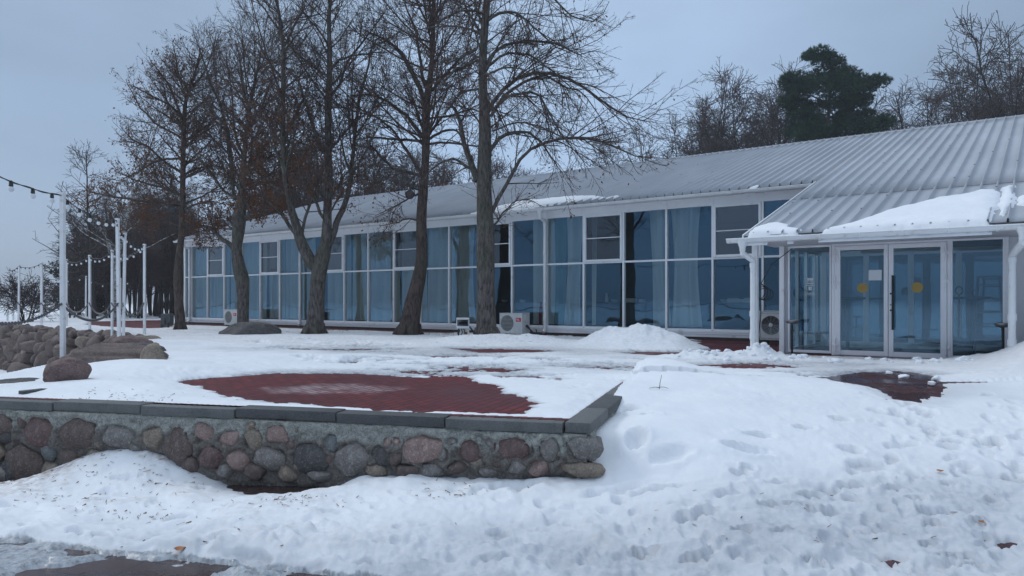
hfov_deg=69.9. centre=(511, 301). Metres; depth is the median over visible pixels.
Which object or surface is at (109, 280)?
thicket tree
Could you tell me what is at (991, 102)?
birch tree
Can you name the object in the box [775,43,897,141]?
pine tree
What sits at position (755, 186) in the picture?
roof snow
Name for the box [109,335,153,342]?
boulder
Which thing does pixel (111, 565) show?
path
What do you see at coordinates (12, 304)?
white post
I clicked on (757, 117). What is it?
birch tree
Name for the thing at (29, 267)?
string light
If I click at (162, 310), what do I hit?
thicket tree
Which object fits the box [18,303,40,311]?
chain
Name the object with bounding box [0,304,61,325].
chain
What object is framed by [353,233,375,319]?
curtain
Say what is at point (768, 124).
birch tree
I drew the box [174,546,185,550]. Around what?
fallen leaf
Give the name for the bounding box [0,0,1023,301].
sky
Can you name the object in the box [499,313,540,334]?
air conditioner
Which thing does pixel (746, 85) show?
birch tree
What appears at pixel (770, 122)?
birch tree
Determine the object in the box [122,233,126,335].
white post
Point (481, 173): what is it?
linden tree
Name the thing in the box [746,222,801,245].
roof snow
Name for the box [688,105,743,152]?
birch tree
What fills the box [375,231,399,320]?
curtain
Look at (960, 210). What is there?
roof snow
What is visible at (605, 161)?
birch tree
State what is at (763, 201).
window
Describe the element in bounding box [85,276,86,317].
white post
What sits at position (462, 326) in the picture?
distribution box
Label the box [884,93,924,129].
birch tree
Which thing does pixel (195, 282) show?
curtain
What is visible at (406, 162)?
thicket tree
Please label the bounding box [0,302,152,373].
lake
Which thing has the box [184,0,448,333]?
linden tree
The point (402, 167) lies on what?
thicket tree
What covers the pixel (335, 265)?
window
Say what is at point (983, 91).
birch tree
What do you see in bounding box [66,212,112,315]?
thicket tree
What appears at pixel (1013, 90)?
birch tree
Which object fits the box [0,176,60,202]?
string light
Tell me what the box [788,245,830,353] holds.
window
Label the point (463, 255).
curtain
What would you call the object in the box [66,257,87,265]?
string light
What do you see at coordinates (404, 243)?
window
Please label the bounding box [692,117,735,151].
thicket tree
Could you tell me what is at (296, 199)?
thicket tree
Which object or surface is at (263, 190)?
thicket tree
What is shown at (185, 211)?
thicket tree
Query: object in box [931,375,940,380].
snow lump
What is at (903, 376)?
snow lump
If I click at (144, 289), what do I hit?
white post
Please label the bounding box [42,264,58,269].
string light
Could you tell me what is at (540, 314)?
curtain
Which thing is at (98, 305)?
shore tree
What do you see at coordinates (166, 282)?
thicket tree
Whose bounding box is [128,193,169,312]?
thicket tree
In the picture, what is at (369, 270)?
window
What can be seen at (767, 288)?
cable coil
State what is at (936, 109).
birch tree
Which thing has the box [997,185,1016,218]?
roof snow
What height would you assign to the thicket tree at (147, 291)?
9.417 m
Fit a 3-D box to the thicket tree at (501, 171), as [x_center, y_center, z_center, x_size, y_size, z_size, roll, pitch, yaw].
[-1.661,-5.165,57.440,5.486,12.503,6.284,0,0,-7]
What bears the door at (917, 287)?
in the pavilion
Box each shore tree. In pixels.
[37,228,96,314]
[49,245,108,315]
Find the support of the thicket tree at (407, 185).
on the ground
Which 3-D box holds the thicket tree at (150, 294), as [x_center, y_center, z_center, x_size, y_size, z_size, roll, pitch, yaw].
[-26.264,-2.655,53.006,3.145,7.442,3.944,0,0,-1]
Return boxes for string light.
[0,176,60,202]
[15,271,82,281]
[19,264,39,270]
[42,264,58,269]
[66,199,116,226]
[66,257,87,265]
[89,252,110,262]
[111,248,140,259]
[116,221,124,239]
[127,239,143,250]
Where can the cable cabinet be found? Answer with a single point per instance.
(167, 319)
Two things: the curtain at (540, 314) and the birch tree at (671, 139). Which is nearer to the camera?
the curtain at (540, 314)
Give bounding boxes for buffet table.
[495,303,532,323]
[590,303,652,325]
[698,303,767,328]
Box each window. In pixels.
[184,246,190,317]
[191,245,206,318]
[207,243,222,318]
[223,243,233,318]
[242,240,258,319]
[259,239,279,320]
[279,238,298,320]
[301,235,320,320]
[324,234,342,321]
[343,232,367,322]
[367,229,392,322]
[393,228,415,322]
[420,225,448,324]
[448,223,476,324]
[457,320,467,325]
[494,220,510,325]
[511,217,544,326]
[545,214,583,327]
[583,211,621,327]
[622,207,666,329]
[665,204,712,330]
[711,200,760,331]
[761,197,811,332]
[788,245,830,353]
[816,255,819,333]
[951,237,1004,357]
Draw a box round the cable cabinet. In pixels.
[161,314,173,327]
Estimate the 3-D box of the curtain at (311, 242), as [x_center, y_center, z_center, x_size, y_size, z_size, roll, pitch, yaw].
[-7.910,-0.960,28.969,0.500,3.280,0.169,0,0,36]
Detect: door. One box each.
[832,244,887,356]
[888,242,949,358]
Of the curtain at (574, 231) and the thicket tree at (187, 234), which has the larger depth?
the thicket tree at (187, 234)
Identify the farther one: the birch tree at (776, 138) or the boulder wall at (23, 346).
the birch tree at (776, 138)
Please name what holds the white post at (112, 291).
on the boulder wall at (23, 346)
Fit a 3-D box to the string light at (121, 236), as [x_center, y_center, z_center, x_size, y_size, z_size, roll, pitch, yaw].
[-9.140,-1.670,17.092,0.059,0.450,0.234,0,0,18]
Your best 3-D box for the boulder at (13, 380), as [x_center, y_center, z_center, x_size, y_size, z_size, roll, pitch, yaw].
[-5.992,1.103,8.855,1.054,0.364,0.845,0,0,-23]
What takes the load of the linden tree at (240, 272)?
on the ground
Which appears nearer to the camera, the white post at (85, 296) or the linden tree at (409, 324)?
the linden tree at (409, 324)
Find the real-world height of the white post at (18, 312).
3.113 m
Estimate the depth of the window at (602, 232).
20.99 m
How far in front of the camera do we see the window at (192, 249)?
33.40 m
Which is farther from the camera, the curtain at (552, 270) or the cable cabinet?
the cable cabinet
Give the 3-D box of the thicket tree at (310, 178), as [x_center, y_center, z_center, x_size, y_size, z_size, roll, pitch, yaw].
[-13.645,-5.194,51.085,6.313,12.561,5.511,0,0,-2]
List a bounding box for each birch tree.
[32,138,132,318]
[65,69,189,320]
[580,136,663,168]
[592,133,629,166]
[614,90,719,162]
[646,110,701,157]
[651,63,758,159]
[662,93,736,157]
[673,91,763,145]
[673,100,774,157]
[678,56,780,154]
[684,121,729,155]
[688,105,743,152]
[692,93,783,151]
[696,56,815,153]
[720,86,811,151]
[731,83,832,145]
[742,87,787,141]
[745,74,800,147]
[855,89,904,130]
[877,75,934,130]
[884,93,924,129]
[898,92,945,128]
[901,78,964,125]
[904,111,939,126]
[911,84,969,125]
[918,56,1022,123]
[918,61,1019,122]
[925,3,1023,123]
[932,53,1023,121]
[944,52,1022,120]
[959,23,1023,115]
[962,78,1013,119]
[966,81,1011,120]
[974,47,1023,118]
[978,64,1023,119]
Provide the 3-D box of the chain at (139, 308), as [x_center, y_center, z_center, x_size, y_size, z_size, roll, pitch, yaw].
[-11.734,0.228,22.336,1.864,0.429,0.065,0,0,34]
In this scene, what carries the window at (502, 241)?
in the pavilion
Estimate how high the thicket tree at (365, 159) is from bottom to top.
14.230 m
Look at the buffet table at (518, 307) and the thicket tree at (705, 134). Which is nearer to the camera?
the buffet table at (518, 307)
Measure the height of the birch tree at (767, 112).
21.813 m
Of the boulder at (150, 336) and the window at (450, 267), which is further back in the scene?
the window at (450, 267)
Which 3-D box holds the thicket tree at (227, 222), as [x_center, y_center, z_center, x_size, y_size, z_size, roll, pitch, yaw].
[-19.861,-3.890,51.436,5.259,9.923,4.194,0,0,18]
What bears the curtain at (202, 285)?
hanging from the pavilion
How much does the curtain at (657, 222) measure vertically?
3.280 m
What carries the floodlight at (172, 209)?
attached to the linden tree at (180, 320)
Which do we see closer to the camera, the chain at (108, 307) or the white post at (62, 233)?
the white post at (62, 233)
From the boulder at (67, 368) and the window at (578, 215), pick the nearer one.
the boulder at (67, 368)
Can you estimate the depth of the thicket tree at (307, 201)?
47.44 m
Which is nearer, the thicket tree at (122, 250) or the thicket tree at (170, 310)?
the thicket tree at (122, 250)
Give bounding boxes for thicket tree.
[52,210,93,314]
[54,207,86,251]
[55,231,98,317]
[66,206,107,239]
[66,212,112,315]
[66,217,106,304]
[73,203,139,309]
[81,187,138,314]
[83,243,115,315]
[87,207,134,317]
[95,233,138,300]
[97,206,143,314]
[102,210,153,317]
[116,190,174,317]
[126,205,157,312]
[127,198,167,315]
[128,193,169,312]
[132,201,178,313]
[133,181,177,316]
[133,233,158,315]
[135,204,166,314]
[137,221,169,310]
[146,197,194,317]
[148,209,182,313]
[151,182,193,314]
[152,177,195,313]
[164,187,197,240]
[164,208,199,299]
[170,183,213,271]
[171,209,204,285]
[199,179,248,227]
[218,178,266,220]
[230,147,290,220]
[246,147,302,215]
[250,132,323,198]
[262,134,319,214]
[272,164,316,213]
[282,137,346,207]
[289,121,371,206]
[298,137,346,197]
[305,112,371,199]
[332,149,381,197]
[341,141,405,195]
[343,132,394,196]
[354,142,405,192]
[359,160,405,193]
[369,159,396,194]
[385,143,421,187]
[386,141,442,190]
[390,166,419,189]
[393,161,420,190]
[399,146,456,187]
[411,163,454,187]
[429,161,452,185]
[430,169,461,185]
[431,163,461,185]
[442,148,477,184]
[472,153,505,179]
[491,161,519,178]
[493,157,527,178]
[518,167,544,175]
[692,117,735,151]
[724,117,766,150]
[750,102,788,145]
[947,80,994,123]
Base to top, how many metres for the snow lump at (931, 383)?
0.060 m
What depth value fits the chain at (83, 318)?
13.45 m
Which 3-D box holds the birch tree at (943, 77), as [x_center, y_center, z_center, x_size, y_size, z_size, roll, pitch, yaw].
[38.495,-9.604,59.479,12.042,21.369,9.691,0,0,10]
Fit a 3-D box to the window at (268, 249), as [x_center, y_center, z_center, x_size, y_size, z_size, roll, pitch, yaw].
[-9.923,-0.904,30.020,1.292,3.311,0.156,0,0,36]
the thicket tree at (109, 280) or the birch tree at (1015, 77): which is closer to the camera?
the thicket tree at (109, 280)
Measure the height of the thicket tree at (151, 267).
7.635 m
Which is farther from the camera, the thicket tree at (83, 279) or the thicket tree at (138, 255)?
the thicket tree at (138, 255)
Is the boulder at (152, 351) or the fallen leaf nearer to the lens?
the fallen leaf
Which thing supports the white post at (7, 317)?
on the ground
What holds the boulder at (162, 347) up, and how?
on the ground
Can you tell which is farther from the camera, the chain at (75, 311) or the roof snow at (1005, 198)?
the chain at (75, 311)
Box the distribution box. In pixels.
[456,318,474,334]
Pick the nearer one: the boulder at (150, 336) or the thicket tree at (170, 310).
the boulder at (150, 336)
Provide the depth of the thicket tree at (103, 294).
44.79 m
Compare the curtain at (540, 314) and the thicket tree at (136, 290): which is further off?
the thicket tree at (136, 290)
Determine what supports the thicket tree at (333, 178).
on the ground
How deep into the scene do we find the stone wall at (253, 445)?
6.69 m
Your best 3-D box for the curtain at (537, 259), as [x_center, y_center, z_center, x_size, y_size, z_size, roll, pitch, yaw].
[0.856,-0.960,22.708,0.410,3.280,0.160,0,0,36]
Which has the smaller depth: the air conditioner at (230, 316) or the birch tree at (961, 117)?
the air conditioner at (230, 316)
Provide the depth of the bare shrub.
35.68 m
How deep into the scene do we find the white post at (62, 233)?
11.15 m
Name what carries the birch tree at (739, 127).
on the ground
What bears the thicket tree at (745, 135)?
on the ground
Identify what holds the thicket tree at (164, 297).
on the ground
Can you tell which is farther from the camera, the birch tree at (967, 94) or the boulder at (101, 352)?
the birch tree at (967, 94)
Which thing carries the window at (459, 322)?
in the distribution box
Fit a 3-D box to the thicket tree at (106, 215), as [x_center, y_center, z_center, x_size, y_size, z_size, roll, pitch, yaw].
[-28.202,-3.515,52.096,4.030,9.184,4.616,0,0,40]
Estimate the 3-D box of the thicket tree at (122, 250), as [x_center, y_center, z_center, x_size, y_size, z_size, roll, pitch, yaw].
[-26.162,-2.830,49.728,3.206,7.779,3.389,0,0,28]
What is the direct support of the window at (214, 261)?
in the pavilion
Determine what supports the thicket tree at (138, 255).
on the ground
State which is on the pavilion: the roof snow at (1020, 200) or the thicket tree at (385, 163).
the roof snow at (1020, 200)
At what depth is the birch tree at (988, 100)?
59.92 m
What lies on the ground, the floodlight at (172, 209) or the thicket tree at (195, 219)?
the thicket tree at (195, 219)
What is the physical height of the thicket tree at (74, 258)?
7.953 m
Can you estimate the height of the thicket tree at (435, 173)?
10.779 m
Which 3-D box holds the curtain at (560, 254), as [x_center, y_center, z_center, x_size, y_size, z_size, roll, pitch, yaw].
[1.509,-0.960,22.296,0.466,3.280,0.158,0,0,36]
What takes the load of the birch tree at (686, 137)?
on the ground
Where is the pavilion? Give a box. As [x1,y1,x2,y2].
[173,114,1023,358]
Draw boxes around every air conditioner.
[224,309,236,325]
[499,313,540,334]
[759,311,778,344]
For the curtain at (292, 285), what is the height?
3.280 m
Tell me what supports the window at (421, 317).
in the pavilion
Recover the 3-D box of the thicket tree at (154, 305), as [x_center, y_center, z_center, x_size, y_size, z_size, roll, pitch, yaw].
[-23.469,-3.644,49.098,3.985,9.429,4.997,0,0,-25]
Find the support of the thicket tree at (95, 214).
on the ground
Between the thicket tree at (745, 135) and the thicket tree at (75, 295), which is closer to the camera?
the thicket tree at (75, 295)
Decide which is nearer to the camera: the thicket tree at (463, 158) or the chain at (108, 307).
the chain at (108, 307)
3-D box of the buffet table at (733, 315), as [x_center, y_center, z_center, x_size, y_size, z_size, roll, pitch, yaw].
[6.321,0.385,21.027,1.800,0.730,0.700,0,0,36]
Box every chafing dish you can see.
[626,298,636,302]
[727,298,739,302]
[743,298,749,302]
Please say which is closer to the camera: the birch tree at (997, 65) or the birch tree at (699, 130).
the birch tree at (997, 65)
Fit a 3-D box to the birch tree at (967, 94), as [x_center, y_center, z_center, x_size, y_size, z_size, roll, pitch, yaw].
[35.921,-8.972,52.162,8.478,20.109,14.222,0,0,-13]
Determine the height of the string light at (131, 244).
0.317 m
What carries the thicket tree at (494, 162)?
on the ground
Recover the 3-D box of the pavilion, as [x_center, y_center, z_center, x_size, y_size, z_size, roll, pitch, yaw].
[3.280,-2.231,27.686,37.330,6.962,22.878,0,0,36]
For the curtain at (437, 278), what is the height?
3.280 m
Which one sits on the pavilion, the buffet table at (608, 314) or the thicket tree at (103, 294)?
the buffet table at (608, 314)
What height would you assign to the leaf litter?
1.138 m
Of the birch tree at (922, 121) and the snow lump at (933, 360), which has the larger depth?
the birch tree at (922, 121)
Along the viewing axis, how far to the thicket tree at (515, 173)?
55.77 m
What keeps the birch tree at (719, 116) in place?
on the ground
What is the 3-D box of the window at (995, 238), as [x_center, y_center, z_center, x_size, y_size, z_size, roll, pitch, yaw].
[7.940,-0.058,12.495,0.782,2.075,0.085,0,0,36]
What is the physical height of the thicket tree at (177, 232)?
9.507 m
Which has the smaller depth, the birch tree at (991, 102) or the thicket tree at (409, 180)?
the birch tree at (991, 102)
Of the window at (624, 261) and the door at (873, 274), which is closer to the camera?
the door at (873, 274)
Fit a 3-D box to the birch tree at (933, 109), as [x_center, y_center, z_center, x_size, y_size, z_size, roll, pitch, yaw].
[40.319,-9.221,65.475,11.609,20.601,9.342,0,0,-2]
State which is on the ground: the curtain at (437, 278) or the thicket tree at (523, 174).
the thicket tree at (523, 174)
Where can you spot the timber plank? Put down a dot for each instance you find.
(23, 392)
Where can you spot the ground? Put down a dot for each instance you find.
(432, 392)
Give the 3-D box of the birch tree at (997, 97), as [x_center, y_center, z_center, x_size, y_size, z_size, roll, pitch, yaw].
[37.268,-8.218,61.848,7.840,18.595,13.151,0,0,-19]
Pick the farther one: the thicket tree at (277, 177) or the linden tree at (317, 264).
the thicket tree at (277, 177)
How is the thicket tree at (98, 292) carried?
on the ground
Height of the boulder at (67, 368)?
0.446 m
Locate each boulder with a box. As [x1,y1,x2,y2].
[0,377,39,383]
[43,357,91,381]
[45,343,168,366]
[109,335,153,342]
[129,342,165,350]
[135,335,161,338]
[140,342,164,359]
[218,322,281,334]
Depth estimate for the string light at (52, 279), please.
40.15 m
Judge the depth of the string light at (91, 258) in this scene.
24.23 m
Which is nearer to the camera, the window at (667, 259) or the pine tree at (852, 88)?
the window at (667, 259)
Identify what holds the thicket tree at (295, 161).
on the ground
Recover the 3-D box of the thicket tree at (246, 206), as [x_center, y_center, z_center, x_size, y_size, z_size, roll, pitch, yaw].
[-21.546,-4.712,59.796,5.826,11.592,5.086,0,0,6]
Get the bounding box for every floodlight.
[168,204,179,213]
[405,187,418,198]
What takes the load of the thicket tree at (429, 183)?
on the ground
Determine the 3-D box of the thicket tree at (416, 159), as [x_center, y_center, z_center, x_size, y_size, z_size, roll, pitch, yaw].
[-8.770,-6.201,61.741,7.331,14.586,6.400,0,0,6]
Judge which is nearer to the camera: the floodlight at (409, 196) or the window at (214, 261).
the floodlight at (409, 196)
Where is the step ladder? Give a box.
[971,276,1002,353]
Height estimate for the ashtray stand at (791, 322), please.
0.660 m
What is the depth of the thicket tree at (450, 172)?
60.34 m
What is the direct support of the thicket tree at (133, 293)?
on the ground
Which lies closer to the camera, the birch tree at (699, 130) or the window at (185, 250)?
the window at (185, 250)
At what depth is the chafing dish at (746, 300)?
20.59 m
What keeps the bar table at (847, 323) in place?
on the pavilion
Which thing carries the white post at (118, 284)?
on the boulder wall at (23, 346)
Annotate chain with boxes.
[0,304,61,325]
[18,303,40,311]
[60,303,118,321]
[66,303,87,312]
[89,302,111,314]
[111,303,142,315]
[122,303,143,316]
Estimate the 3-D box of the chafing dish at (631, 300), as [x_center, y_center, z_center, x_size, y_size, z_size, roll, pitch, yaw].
[3.744,-0.050,23.016,0.340,0.135,0.200,0,0,36]
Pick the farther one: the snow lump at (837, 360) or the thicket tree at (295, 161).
the thicket tree at (295, 161)
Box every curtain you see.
[183,247,197,316]
[198,246,213,316]
[213,246,229,316]
[231,243,248,308]
[249,242,266,317]
[269,240,285,318]
[286,239,305,318]
[306,238,315,311]
[328,235,351,319]
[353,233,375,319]
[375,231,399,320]
[402,270,427,321]
[428,227,455,321]
[454,225,475,322]
[533,220,542,323]
[539,302,541,323]
[549,219,555,323]
[554,218,566,323]
[564,216,582,324]
[592,264,596,324]
[649,210,671,326]
[671,207,701,326]
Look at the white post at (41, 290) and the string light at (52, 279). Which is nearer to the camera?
the white post at (41, 290)
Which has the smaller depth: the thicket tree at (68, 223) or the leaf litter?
the leaf litter
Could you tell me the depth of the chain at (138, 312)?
19.64 m
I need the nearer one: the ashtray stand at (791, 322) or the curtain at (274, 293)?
the ashtray stand at (791, 322)
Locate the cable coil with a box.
[759,249,791,343]
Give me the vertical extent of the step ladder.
1.486 m
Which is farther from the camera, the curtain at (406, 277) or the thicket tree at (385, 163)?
the thicket tree at (385, 163)
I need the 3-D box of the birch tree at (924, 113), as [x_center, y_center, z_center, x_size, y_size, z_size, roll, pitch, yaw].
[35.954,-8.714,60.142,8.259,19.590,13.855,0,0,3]
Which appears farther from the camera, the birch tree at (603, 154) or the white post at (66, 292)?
the birch tree at (603, 154)
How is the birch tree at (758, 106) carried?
on the ground
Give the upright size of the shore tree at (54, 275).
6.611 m
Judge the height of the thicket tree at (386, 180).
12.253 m
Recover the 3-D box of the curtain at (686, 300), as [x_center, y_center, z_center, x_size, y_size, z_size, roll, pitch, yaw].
[4.715,-0.960,19.896,0.910,3.280,0.158,0,0,36]
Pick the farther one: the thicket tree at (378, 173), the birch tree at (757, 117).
the birch tree at (757, 117)
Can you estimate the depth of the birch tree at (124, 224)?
37.63 m
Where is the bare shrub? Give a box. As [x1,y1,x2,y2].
[0,268,68,321]
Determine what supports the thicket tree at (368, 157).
on the ground
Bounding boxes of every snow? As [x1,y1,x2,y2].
[0,304,1023,575]
[466,195,618,218]
[744,185,762,194]
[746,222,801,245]
[818,189,1000,241]
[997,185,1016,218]
[1017,195,1023,205]
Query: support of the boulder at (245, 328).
on the snow at (712, 466)
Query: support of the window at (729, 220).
in the pavilion
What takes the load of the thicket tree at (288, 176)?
on the ground
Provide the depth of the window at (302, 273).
28.88 m
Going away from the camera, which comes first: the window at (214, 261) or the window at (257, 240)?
the window at (257, 240)
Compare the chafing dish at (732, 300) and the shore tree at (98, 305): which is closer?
the chafing dish at (732, 300)
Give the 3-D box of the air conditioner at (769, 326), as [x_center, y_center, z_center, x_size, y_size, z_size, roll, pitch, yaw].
[6.200,0.593,17.212,0.556,0.775,0.824,0,0,36]
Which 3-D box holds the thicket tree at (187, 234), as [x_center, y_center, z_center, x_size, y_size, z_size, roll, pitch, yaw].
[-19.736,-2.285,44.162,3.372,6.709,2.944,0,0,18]
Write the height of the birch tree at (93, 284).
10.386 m
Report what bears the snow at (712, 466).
on the ground
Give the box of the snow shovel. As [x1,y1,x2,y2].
[953,286,970,355]
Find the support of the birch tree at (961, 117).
on the ground
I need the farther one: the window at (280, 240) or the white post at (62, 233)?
the window at (280, 240)
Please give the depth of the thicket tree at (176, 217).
48.09 m
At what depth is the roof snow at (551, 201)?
22.22 m
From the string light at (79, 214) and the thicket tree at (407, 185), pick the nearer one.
the string light at (79, 214)
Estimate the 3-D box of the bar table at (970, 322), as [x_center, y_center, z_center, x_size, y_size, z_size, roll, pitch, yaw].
[8.550,0.445,13.674,0.680,1.085,0.680,0,0,36]
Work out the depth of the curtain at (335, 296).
27.95 m
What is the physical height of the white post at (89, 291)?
3.153 m
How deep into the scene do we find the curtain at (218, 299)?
32.58 m
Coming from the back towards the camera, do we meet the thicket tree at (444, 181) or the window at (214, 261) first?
the thicket tree at (444, 181)
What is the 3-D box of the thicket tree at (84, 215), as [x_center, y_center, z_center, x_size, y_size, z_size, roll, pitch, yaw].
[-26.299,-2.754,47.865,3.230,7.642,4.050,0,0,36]
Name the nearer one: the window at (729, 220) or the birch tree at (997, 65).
the window at (729, 220)
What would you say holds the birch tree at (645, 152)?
on the ground
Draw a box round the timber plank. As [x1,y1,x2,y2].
[18,388,46,394]
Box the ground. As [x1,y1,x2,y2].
[0,320,1016,567]
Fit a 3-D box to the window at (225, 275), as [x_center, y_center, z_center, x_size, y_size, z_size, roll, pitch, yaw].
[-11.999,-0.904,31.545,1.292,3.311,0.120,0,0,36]
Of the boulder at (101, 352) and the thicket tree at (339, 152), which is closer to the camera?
the boulder at (101, 352)
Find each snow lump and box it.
[833,358,842,362]
[898,374,909,378]
[928,381,935,385]
[930,358,939,362]
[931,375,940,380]
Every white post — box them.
[6,268,10,319]
[12,271,14,319]
[17,265,20,320]
[40,262,42,323]
[59,192,65,357]
[66,259,67,325]
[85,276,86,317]
[88,255,90,328]
[111,250,113,335]
[115,218,120,336]
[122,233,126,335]
[143,244,145,334]
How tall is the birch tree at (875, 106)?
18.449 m
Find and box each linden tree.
[66,19,253,329]
[153,0,324,322]
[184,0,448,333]
[321,0,523,334]
[374,0,700,334]
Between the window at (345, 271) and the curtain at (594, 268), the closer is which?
the curtain at (594, 268)
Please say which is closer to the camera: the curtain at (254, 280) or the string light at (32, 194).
the string light at (32, 194)
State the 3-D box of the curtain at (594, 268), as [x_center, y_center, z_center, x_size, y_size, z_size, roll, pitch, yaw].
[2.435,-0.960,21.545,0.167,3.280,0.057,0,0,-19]
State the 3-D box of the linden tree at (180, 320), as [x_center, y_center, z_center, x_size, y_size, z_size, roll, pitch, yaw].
[-12.832,-4.506,26.426,6.709,11.192,4.106,0,0,0]
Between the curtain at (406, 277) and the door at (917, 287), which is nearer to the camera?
the door at (917, 287)
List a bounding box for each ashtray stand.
[785,320,798,354]
[994,323,1007,348]
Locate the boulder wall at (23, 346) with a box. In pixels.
[0,322,142,372]
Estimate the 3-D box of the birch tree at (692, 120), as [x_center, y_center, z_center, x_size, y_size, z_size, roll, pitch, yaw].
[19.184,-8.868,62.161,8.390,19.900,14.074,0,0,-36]
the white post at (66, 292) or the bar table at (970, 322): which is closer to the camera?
the bar table at (970, 322)
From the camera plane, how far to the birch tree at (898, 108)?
55.09 m
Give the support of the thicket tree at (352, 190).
on the ground
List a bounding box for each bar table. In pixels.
[841,297,865,349]
[953,297,991,354]
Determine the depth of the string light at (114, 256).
22.31 m
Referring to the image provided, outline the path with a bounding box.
[0,543,325,575]
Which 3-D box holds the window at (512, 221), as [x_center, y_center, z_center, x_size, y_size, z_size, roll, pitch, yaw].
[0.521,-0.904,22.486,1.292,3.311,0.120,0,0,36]
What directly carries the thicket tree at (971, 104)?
on the ground
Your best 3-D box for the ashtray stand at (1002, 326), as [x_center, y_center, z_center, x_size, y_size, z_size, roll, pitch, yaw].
[7.990,0.670,11.919,0.250,0.660,0.250,0,0,0]
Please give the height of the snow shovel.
1.270 m
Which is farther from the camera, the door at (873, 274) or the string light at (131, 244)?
the string light at (131, 244)
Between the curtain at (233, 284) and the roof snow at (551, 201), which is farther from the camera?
the curtain at (233, 284)
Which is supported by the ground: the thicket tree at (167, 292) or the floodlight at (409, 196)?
the thicket tree at (167, 292)
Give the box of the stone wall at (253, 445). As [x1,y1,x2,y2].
[0,384,621,486]
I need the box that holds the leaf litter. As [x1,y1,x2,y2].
[0,330,994,573]
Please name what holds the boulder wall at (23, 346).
on the ground
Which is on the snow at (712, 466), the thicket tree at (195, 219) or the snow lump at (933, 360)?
the snow lump at (933, 360)
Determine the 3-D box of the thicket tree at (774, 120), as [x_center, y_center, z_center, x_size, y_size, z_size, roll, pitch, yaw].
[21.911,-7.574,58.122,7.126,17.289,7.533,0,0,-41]

